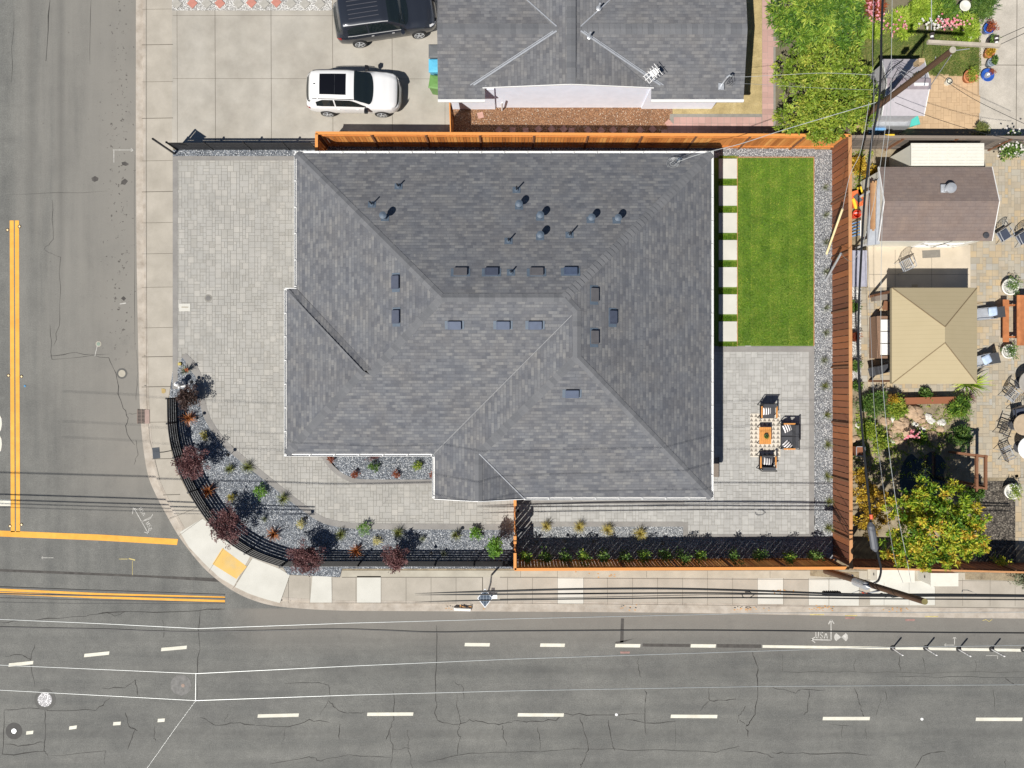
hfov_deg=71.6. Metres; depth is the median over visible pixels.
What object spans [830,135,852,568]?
wooden fence
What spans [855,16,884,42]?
shrub
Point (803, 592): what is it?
thick cable
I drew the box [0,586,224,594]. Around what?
road marking
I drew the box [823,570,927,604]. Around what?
utility pole
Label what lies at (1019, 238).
metal patio chair
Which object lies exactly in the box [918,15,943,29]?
blossom
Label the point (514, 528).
garden gate
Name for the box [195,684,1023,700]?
power line
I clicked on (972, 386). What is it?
yucca plant
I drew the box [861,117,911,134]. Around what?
covered barbecue
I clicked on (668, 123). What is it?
pink stepping stone
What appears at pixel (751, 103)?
dry grass
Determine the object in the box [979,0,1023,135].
garden concrete
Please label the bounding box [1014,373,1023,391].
round table
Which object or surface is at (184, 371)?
spiky plant
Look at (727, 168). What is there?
stepping stone
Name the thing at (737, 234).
lawn edging
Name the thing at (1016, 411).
metal patio chair
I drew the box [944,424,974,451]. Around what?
shrub
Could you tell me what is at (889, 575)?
sidewalk panel
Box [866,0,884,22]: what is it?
blossom
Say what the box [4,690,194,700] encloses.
power line
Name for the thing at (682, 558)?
hedge sapling
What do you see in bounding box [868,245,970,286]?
patio slab
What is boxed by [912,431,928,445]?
shrub
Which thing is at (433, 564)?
slat fence
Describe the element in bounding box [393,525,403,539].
grass tuft
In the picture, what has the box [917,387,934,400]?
shrub
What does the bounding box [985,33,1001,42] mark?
plant pot
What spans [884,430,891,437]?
garden rock
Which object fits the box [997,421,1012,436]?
metal patio chair
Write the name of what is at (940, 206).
brown roof shed
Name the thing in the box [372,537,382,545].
shrub
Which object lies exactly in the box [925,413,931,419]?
garden rock
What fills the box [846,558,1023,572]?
wooden fence
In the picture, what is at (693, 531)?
lot ground
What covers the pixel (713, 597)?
thick cable
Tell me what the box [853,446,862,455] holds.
framed box
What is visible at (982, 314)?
sling chair
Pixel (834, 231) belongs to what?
guy guard
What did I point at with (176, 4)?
diamond paver
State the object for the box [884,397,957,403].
planter wall
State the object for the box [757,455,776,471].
armchair
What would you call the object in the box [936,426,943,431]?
garden rock
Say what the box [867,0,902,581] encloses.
overhead wire
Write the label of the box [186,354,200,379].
border tip
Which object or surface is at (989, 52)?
plant pot
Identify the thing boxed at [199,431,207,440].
shrub
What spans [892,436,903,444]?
garden rock
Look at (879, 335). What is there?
wicker sofa
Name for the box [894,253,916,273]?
metal patio chair
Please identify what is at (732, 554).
hedge sapling
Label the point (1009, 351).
plant pot
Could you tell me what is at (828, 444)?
tuft
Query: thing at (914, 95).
vinyl shed
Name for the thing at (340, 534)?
grass tuft
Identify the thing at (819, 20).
leafy tree
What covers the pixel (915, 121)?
teal tub
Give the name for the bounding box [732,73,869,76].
overhead wire
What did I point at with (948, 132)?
brick patio bed
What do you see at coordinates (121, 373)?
manhole cover
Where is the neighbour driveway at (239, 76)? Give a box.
[172,0,449,145]
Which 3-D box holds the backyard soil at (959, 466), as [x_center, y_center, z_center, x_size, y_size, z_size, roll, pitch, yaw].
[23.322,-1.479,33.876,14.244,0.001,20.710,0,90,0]
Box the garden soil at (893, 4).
[776,0,978,133]
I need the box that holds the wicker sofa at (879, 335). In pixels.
[869,316,889,358]
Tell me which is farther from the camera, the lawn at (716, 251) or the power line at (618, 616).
the lawn at (716, 251)
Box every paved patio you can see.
[517,352,808,533]
[861,150,1023,549]
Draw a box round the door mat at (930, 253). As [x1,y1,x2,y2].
[922,250,939,257]
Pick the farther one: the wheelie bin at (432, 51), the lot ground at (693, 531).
the lot ground at (693, 531)
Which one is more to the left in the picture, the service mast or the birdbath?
the service mast
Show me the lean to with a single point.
(872, 238)
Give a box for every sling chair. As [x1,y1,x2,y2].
[977,306,1005,320]
[977,352,1000,368]
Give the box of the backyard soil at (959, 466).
[852,149,1023,569]
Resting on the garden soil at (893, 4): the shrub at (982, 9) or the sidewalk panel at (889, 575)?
the shrub at (982, 9)
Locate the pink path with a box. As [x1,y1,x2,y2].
[661,0,778,133]
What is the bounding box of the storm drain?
[137,409,149,423]
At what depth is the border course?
33.84 m
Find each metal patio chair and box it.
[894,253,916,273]
[994,222,1014,244]
[995,444,1016,461]
[997,385,1022,402]
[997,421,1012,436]
[1006,405,1023,419]
[1010,230,1023,247]
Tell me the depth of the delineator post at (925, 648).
33.75 m
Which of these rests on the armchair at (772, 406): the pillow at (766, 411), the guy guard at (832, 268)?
the pillow at (766, 411)
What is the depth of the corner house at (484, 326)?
30.46 m
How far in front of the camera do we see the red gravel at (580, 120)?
33.87 m
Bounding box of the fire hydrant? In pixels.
[174,381,185,388]
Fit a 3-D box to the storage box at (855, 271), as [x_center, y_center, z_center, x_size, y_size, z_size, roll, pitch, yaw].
[16.226,-5.401,33.492,0.700,0.775,1.720,0,90,0]
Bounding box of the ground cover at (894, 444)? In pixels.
[852,149,953,482]
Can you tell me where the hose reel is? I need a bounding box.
[944,78,952,85]
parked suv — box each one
[306,65,401,117]
[332,0,436,47]
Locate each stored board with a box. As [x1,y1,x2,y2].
[870,183,871,228]
[872,181,873,230]
[874,183,875,228]
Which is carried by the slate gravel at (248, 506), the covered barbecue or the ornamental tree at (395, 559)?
the ornamental tree at (395, 559)
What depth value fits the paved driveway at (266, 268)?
33.85 m
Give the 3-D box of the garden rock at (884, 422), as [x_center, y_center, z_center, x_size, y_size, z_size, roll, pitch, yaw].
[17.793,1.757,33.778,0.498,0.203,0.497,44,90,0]
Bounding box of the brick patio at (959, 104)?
[907,74,979,128]
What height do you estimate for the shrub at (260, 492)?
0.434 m
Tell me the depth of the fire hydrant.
33.40 m
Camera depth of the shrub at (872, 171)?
33.49 m
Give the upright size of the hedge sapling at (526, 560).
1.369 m
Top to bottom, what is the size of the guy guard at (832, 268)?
1.829 m
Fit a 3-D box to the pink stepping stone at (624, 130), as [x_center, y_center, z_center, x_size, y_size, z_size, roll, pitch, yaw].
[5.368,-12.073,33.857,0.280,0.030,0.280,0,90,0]
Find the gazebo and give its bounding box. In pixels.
[868,288,977,383]
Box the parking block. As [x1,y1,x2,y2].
[454,607,470,610]
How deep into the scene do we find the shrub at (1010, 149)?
33.06 m
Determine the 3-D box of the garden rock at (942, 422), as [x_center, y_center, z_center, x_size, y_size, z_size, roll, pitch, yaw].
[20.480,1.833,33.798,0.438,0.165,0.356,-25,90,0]
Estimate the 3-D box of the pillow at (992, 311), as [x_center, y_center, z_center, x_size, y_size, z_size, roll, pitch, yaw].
[22.532,-3.396,33.260,0.420,0.140,0.420,-9,96,0]
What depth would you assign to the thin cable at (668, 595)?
28.69 m
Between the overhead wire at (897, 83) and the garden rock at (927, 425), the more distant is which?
the garden rock at (927, 425)
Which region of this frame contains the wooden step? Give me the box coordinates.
[714,457,718,476]
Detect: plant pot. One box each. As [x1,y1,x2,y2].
[852,300,862,313]
[852,331,859,341]
[852,360,863,371]
[962,65,980,82]
[981,19,999,34]
[983,48,997,58]
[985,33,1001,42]
[985,54,998,67]
[1000,343,1019,359]
[1001,275,1022,295]
[1002,483,1022,500]
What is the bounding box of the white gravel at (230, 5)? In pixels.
[172,0,331,9]
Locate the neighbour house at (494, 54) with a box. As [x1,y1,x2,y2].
[437,0,747,110]
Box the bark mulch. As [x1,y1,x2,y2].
[978,481,1015,562]
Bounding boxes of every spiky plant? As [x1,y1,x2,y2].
[179,365,190,373]
[179,410,196,425]
[199,483,217,498]
[267,525,280,540]
[349,545,363,558]
[965,392,976,402]
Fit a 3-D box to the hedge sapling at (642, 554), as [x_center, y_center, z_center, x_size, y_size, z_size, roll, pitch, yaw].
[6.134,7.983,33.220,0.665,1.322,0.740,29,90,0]
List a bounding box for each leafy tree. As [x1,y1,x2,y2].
[763,0,871,55]
[769,39,882,146]
[853,466,890,540]
[878,475,991,572]
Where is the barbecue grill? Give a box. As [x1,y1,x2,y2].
[868,363,889,376]
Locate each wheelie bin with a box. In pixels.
[428,74,437,94]
[429,44,436,58]
[429,59,437,74]
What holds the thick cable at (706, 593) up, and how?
hanging from the utility pole at (860, 583)
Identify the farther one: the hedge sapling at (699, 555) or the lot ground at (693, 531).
the lot ground at (693, 531)
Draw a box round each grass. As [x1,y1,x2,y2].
[673,0,761,136]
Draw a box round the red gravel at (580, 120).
[451,108,672,136]
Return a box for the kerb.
[143,0,1023,610]
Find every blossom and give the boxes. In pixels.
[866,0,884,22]
[883,11,906,37]
[903,429,920,439]
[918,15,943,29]
[937,13,972,30]
[996,127,1023,157]
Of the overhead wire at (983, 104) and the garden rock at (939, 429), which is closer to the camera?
the overhead wire at (983, 104)
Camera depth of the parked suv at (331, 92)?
32.68 m
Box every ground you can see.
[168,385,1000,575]
[169,137,1014,575]
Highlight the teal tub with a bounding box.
[909,116,919,127]
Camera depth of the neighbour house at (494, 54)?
31.24 m
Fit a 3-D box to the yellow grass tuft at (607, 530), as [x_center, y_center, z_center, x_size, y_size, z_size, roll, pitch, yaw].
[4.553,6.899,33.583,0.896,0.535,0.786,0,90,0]
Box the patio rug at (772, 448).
[750,414,779,456]
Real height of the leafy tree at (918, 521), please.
4.969 m
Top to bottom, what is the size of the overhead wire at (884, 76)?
0.334 m
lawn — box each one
[714,158,812,345]
[850,31,978,75]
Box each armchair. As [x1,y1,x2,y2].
[757,403,777,418]
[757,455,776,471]
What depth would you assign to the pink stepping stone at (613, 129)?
33.84 m
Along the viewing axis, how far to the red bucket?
33.59 m
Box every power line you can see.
[0,619,196,628]
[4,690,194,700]
[5,665,195,673]
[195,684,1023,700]
[196,645,1023,673]
[197,612,999,628]
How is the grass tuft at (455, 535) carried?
on the slate gravel at (248, 506)
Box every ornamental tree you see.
[170,444,209,480]
[174,384,200,410]
[206,499,247,549]
[286,537,326,576]
[380,545,409,573]
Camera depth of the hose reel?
33.70 m
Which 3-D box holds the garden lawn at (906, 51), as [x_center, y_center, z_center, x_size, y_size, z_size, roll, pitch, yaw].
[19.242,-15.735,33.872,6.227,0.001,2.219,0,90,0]
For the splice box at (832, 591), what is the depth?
28.98 m
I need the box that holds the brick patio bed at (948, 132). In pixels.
[851,76,978,135]
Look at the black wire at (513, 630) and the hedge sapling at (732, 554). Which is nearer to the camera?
the black wire at (513, 630)
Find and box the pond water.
[899,452,946,498]
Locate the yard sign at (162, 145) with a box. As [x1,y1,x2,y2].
[152,138,174,154]
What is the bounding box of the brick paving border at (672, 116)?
[670,0,775,133]
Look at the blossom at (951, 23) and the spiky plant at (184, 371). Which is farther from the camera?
the spiky plant at (184, 371)
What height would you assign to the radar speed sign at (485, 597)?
3.086 m
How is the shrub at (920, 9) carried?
on the garden soil at (893, 4)
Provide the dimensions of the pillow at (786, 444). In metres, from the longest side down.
0.400 x 0.400 x 0.140 m
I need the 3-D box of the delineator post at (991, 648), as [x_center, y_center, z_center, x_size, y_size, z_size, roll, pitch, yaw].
[22.962,12.690,33.535,0.260,0.930,0.254,0,90,0]
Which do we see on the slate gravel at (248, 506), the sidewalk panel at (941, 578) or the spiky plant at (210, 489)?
the spiky plant at (210, 489)
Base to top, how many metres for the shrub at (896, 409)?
0.812 m
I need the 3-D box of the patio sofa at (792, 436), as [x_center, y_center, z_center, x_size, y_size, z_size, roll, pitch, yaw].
[13.053,2.457,33.458,0.720,0.775,1.245,0,90,0]
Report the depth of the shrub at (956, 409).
33.18 m
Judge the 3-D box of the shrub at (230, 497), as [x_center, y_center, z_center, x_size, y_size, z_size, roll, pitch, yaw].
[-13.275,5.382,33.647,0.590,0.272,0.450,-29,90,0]
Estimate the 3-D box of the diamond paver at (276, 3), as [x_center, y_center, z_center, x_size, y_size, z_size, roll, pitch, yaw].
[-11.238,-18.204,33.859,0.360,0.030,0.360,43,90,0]
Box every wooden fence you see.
[315,131,849,149]
[315,133,328,150]
[449,103,454,139]
[514,527,516,543]
[514,544,516,569]
[515,557,848,570]
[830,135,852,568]
[834,121,850,145]
[842,135,1023,150]
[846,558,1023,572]
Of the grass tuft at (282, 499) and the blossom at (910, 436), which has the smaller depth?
the blossom at (910, 436)
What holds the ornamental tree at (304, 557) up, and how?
on the slate gravel at (248, 506)
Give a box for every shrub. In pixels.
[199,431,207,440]
[226,493,237,501]
[253,483,267,501]
[296,519,306,528]
[351,471,360,478]
[355,522,372,536]
[366,460,379,471]
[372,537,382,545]
[391,469,399,478]
[410,460,422,470]
[469,527,483,540]
[485,535,502,558]
[852,154,866,176]
[852,380,863,391]
[852,389,889,421]
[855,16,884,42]
[857,420,878,440]
[861,164,877,179]
[863,0,888,19]
[871,428,891,451]
[882,392,909,420]
[883,5,921,41]
[888,394,899,404]
[907,0,937,27]
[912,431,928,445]
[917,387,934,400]
[930,0,961,29]
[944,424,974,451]
[947,393,974,421]
[951,10,981,41]
[963,482,985,501]
[965,0,1001,23]
[972,121,990,135]
[989,551,1012,565]
[998,129,1023,161]
[1007,573,1023,588]
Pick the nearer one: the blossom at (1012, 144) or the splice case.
the splice case
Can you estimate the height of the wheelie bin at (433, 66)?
1.095 m
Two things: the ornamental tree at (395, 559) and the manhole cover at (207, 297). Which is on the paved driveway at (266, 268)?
the manhole cover at (207, 297)
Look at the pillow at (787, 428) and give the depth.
33.31 m
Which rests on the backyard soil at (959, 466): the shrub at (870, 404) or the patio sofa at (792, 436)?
the shrub at (870, 404)
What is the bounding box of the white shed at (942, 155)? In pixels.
[889,143,983,166]
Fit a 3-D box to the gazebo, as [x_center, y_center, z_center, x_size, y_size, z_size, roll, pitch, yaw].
[18.820,-2.150,32.346,3.827,3.068,4.308,0,90,0]
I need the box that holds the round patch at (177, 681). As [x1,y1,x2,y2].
[171,675,190,694]
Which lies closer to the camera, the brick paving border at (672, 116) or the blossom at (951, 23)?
the blossom at (951, 23)
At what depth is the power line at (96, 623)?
22.19 m
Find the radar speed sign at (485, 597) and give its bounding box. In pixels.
[478,574,496,606]
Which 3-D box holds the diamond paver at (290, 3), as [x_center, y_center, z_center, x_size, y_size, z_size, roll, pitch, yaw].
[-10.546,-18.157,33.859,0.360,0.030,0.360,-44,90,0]
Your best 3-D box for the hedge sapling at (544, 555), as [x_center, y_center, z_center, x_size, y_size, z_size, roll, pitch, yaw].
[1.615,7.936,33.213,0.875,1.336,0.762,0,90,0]
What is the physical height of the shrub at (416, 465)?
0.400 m
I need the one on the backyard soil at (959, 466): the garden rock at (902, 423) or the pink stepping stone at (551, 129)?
the garden rock at (902, 423)
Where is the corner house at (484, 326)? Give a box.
[284,151,713,501]
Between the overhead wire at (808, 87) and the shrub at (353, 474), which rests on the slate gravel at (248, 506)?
the shrub at (353, 474)
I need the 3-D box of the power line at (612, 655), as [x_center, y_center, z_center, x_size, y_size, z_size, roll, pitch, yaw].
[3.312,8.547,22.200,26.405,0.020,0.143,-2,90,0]
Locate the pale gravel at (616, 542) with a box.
[327,145,834,564]
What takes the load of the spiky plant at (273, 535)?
on the slate gravel at (248, 506)
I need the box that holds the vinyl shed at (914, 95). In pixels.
[864,59,930,121]
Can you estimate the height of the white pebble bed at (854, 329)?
0.001 m
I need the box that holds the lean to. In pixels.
[852,178,879,249]
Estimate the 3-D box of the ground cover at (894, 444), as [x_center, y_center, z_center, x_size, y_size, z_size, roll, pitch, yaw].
[18.560,-3.271,33.819,4.937,0.274,15.953,0,90,0]
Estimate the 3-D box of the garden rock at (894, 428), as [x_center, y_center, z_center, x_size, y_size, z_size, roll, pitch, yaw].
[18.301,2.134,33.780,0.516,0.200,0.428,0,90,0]
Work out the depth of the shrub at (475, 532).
33.53 m
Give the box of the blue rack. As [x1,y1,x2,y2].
[852,220,860,236]
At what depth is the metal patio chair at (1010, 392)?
33.44 m
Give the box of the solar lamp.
[152,447,171,458]
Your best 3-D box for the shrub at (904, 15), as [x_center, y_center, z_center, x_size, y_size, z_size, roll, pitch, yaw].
[18.389,-17.004,33.502,1.786,0.824,1.814,-22,90,0]
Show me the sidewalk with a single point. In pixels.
(246, 572)
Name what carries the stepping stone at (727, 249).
on the lot ground at (693, 531)
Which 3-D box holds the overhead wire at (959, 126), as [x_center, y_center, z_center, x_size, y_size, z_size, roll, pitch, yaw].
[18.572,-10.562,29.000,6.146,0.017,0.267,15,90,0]
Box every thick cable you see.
[415,587,1023,595]
[424,597,1023,601]
[431,592,1023,596]
[857,0,883,583]
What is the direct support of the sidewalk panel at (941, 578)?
on the sidewalk
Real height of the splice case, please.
0.285 m
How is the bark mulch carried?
on the backyard soil at (959, 466)
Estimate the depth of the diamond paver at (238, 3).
33.84 m
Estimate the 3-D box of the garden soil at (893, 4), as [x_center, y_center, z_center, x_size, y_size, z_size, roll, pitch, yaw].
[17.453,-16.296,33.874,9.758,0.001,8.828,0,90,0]
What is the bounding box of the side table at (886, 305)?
[878,301,889,311]
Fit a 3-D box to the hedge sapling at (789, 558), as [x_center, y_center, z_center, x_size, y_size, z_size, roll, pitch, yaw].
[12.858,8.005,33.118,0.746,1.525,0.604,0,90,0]
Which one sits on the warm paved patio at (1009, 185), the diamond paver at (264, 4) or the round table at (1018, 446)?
the round table at (1018, 446)
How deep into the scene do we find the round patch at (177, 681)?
33.99 m
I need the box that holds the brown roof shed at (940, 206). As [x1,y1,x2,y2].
[860,167,999,246]
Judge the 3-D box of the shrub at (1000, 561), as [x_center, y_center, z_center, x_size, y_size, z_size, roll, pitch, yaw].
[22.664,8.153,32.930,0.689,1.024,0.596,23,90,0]
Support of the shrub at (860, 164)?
on the backyard soil at (959, 466)
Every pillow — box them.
[763,408,770,414]
[763,457,771,465]
[782,425,791,432]
[782,440,791,450]
[982,354,991,364]
[988,307,997,315]
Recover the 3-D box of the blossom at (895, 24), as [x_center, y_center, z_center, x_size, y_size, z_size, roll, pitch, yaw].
[17.808,-16.710,33.101,1.119,0.244,1.002,-35,90,0]
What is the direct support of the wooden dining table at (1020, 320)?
on the warm paved patio at (1009, 185)
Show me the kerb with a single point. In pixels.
(437, 602)
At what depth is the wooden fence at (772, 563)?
32.61 m
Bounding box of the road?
[0,0,1023,767]
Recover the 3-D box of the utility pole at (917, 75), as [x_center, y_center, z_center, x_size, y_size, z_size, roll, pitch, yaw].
[16.413,-12.335,29.770,2.885,8.221,1.008,0,90,0]
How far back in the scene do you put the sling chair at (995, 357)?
33.28 m
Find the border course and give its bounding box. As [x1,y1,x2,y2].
[173,156,516,529]
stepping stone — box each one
[477,112,483,118]
[535,125,542,131]
[548,125,555,132]
[560,125,567,132]
[569,128,574,132]
[584,126,591,132]
[597,127,604,132]
[609,126,616,132]
[622,128,627,132]
[636,126,643,132]
[648,125,656,132]
[665,119,672,126]
[719,159,736,178]
[719,186,736,205]
[719,213,736,232]
[719,240,736,259]
[719,267,736,286]
[719,294,736,313]
[719,321,736,340]
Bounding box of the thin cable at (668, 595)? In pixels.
[510,594,802,598]
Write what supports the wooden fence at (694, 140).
on the pale gravel at (616, 542)
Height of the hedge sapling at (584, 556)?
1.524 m
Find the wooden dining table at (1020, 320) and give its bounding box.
[1003,295,1023,344]
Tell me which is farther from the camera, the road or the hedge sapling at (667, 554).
the road
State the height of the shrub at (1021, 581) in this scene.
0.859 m
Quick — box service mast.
[718,74,732,89]
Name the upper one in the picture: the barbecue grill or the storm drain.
the barbecue grill
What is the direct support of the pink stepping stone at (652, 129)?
on the red gravel at (580, 120)
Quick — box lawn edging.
[723,157,813,345]
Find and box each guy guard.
[825,253,841,281]
[826,209,843,254]
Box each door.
[911,241,949,246]
[934,241,972,246]
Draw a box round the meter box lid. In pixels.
[179,304,189,310]
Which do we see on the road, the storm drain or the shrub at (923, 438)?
the storm drain
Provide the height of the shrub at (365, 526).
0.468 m
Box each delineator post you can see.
[890,645,903,655]
[923,645,937,655]
[956,647,970,656]
[989,646,1004,656]
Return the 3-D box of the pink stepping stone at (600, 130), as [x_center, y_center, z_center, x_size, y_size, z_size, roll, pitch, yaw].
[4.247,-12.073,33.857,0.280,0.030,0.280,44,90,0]
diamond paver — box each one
[172,0,181,8]
[187,0,196,8]
[202,0,211,7]
[215,0,224,8]
[233,0,243,7]
[246,0,256,7]
[259,0,268,8]
[271,0,281,7]
[286,0,295,7]
[300,0,309,8]
[315,0,324,8]
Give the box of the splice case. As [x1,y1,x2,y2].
[867,522,877,551]
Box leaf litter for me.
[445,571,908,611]
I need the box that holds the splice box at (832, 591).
[822,590,840,594]
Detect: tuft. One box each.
[224,463,235,473]
[239,460,254,472]
[276,491,289,506]
[334,529,344,540]
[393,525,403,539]
[450,530,461,541]
[540,520,551,532]
[572,519,584,533]
[601,523,612,535]
[632,527,647,541]
[823,524,832,532]
[824,440,833,449]
[824,470,832,480]
[824,495,836,505]
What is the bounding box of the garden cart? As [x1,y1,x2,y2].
[847,186,863,208]
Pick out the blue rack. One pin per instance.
(857, 228)
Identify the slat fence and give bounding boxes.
[165,141,314,149]
[165,398,286,567]
[280,561,513,567]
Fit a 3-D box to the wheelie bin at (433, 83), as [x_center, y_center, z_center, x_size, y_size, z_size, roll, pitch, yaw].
[-3.469,-13.964,33.333,0.730,1.095,0.620,9,90,0]
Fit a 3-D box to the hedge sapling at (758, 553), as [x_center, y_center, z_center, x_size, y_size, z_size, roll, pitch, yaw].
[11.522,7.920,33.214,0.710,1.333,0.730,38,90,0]
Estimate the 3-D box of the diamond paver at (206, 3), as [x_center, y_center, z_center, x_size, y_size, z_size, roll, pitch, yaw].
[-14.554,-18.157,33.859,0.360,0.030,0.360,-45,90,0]
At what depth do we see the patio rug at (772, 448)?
33.84 m
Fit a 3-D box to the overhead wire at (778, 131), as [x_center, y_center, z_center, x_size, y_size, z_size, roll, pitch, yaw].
[10.680,-10.327,29.176,7.291,2.772,0.108,-12,90,0]
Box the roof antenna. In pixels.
[643,64,662,83]
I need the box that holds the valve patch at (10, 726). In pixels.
[6,723,21,738]
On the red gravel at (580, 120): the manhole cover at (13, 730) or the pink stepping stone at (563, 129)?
the pink stepping stone at (563, 129)
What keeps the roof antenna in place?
on the neighbour house at (494, 54)
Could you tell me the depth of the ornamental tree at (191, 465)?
32.69 m
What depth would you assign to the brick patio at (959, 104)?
33.86 m
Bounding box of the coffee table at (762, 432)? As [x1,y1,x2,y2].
[757,427,770,443]
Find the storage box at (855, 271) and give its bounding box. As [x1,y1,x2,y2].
[846,250,866,287]
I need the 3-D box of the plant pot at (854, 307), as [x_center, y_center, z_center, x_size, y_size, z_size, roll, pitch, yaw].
[16.130,-3.671,33.527,0.552,0.706,0.610,-24,90,0]
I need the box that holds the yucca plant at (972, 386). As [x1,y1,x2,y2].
[953,372,992,397]
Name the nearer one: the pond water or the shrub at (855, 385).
the shrub at (855, 385)
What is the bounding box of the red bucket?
[852,210,861,218]
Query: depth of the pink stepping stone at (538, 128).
33.84 m
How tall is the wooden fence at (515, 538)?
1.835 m
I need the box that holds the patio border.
[517,346,813,538]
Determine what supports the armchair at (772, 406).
on the patio rug at (772, 448)
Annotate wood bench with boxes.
[871,294,889,301]
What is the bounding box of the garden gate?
[513,506,515,531]
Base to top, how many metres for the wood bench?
0.480 m
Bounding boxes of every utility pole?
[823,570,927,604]
[853,32,1000,124]
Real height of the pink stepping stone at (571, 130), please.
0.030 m
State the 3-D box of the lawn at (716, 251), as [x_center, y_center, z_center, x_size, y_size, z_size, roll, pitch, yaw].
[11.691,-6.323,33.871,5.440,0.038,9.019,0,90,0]
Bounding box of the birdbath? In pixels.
[959,0,970,10]
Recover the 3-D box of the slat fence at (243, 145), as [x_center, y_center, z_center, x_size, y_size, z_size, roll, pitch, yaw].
[-12.657,-11.166,33.330,6.694,1.100,0.085,0,90,0]
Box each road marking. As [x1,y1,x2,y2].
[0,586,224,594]
[0,593,224,598]
[0,597,224,602]
[9,602,224,603]
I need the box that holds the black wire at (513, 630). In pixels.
[0,626,1023,633]
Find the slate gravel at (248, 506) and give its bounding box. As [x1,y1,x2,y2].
[169,150,516,576]
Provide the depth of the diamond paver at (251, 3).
33.84 m
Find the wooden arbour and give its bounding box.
[948,451,987,492]
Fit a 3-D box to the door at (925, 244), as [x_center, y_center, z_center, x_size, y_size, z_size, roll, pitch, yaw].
[19.540,-6.530,32.980,1.070,1.790,0.030,0,90,0]
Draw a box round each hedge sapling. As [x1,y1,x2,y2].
[518,550,532,563]
[538,546,553,562]
[558,548,572,563]
[576,548,593,565]
[596,547,609,562]
[618,549,632,564]
[637,549,652,563]
[657,548,673,563]
[673,546,692,564]
[693,549,706,563]
[726,546,743,564]
[752,549,768,560]
[781,550,796,563]
[805,548,825,561]
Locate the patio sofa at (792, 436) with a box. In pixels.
[778,423,799,449]
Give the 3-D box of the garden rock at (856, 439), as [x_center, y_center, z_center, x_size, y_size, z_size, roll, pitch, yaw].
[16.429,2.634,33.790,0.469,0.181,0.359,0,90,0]
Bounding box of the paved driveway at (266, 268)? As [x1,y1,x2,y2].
[178,161,518,523]
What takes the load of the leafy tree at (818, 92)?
on the garden soil at (893, 4)
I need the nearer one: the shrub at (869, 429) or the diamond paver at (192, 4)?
the shrub at (869, 429)
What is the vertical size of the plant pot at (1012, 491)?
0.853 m
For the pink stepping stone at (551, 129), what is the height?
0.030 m
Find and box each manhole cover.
[11,728,16,733]
[34,689,55,709]
[117,368,126,378]
[204,294,211,301]
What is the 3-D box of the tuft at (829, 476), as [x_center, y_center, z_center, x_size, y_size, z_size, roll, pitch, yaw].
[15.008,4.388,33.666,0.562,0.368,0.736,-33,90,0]
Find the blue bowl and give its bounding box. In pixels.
[981,68,996,80]
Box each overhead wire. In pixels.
[678,102,875,161]
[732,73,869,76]
[741,83,864,89]
[841,102,887,261]
[842,104,868,209]
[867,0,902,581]
[872,60,902,99]
[881,32,910,580]
[881,65,918,106]
[895,102,1023,140]
[931,0,931,29]
[947,82,1023,123]
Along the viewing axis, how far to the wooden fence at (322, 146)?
32.51 m
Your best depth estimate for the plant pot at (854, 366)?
33.38 m
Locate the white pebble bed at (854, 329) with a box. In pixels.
[852,288,860,384]
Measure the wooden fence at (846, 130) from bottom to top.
1.685 m
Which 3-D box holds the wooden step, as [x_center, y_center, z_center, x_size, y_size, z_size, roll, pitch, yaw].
[9.711,3.961,33.820,0.280,0.120,0.950,0,90,0]
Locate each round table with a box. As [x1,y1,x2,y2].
[1008,414,1023,434]
[1013,438,1023,457]
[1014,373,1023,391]
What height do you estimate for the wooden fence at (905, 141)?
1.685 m
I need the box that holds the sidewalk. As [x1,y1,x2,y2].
[142,0,1023,607]
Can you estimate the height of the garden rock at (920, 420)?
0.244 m
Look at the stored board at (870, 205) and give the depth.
32.14 m
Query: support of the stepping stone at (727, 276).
on the lot ground at (693, 531)
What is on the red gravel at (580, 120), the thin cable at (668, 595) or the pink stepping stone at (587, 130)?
the pink stepping stone at (587, 130)
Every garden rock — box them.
[853,436,860,442]
[880,417,891,425]
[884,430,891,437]
[891,425,900,432]
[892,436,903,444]
[893,416,910,428]
[901,425,915,436]
[905,405,922,418]
[913,414,925,423]
[921,423,929,428]
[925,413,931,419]
[926,430,937,440]
[927,418,935,423]
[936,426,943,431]
[937,418,946,425]
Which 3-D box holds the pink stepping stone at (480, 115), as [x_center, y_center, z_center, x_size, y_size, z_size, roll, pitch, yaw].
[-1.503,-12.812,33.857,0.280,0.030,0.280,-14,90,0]

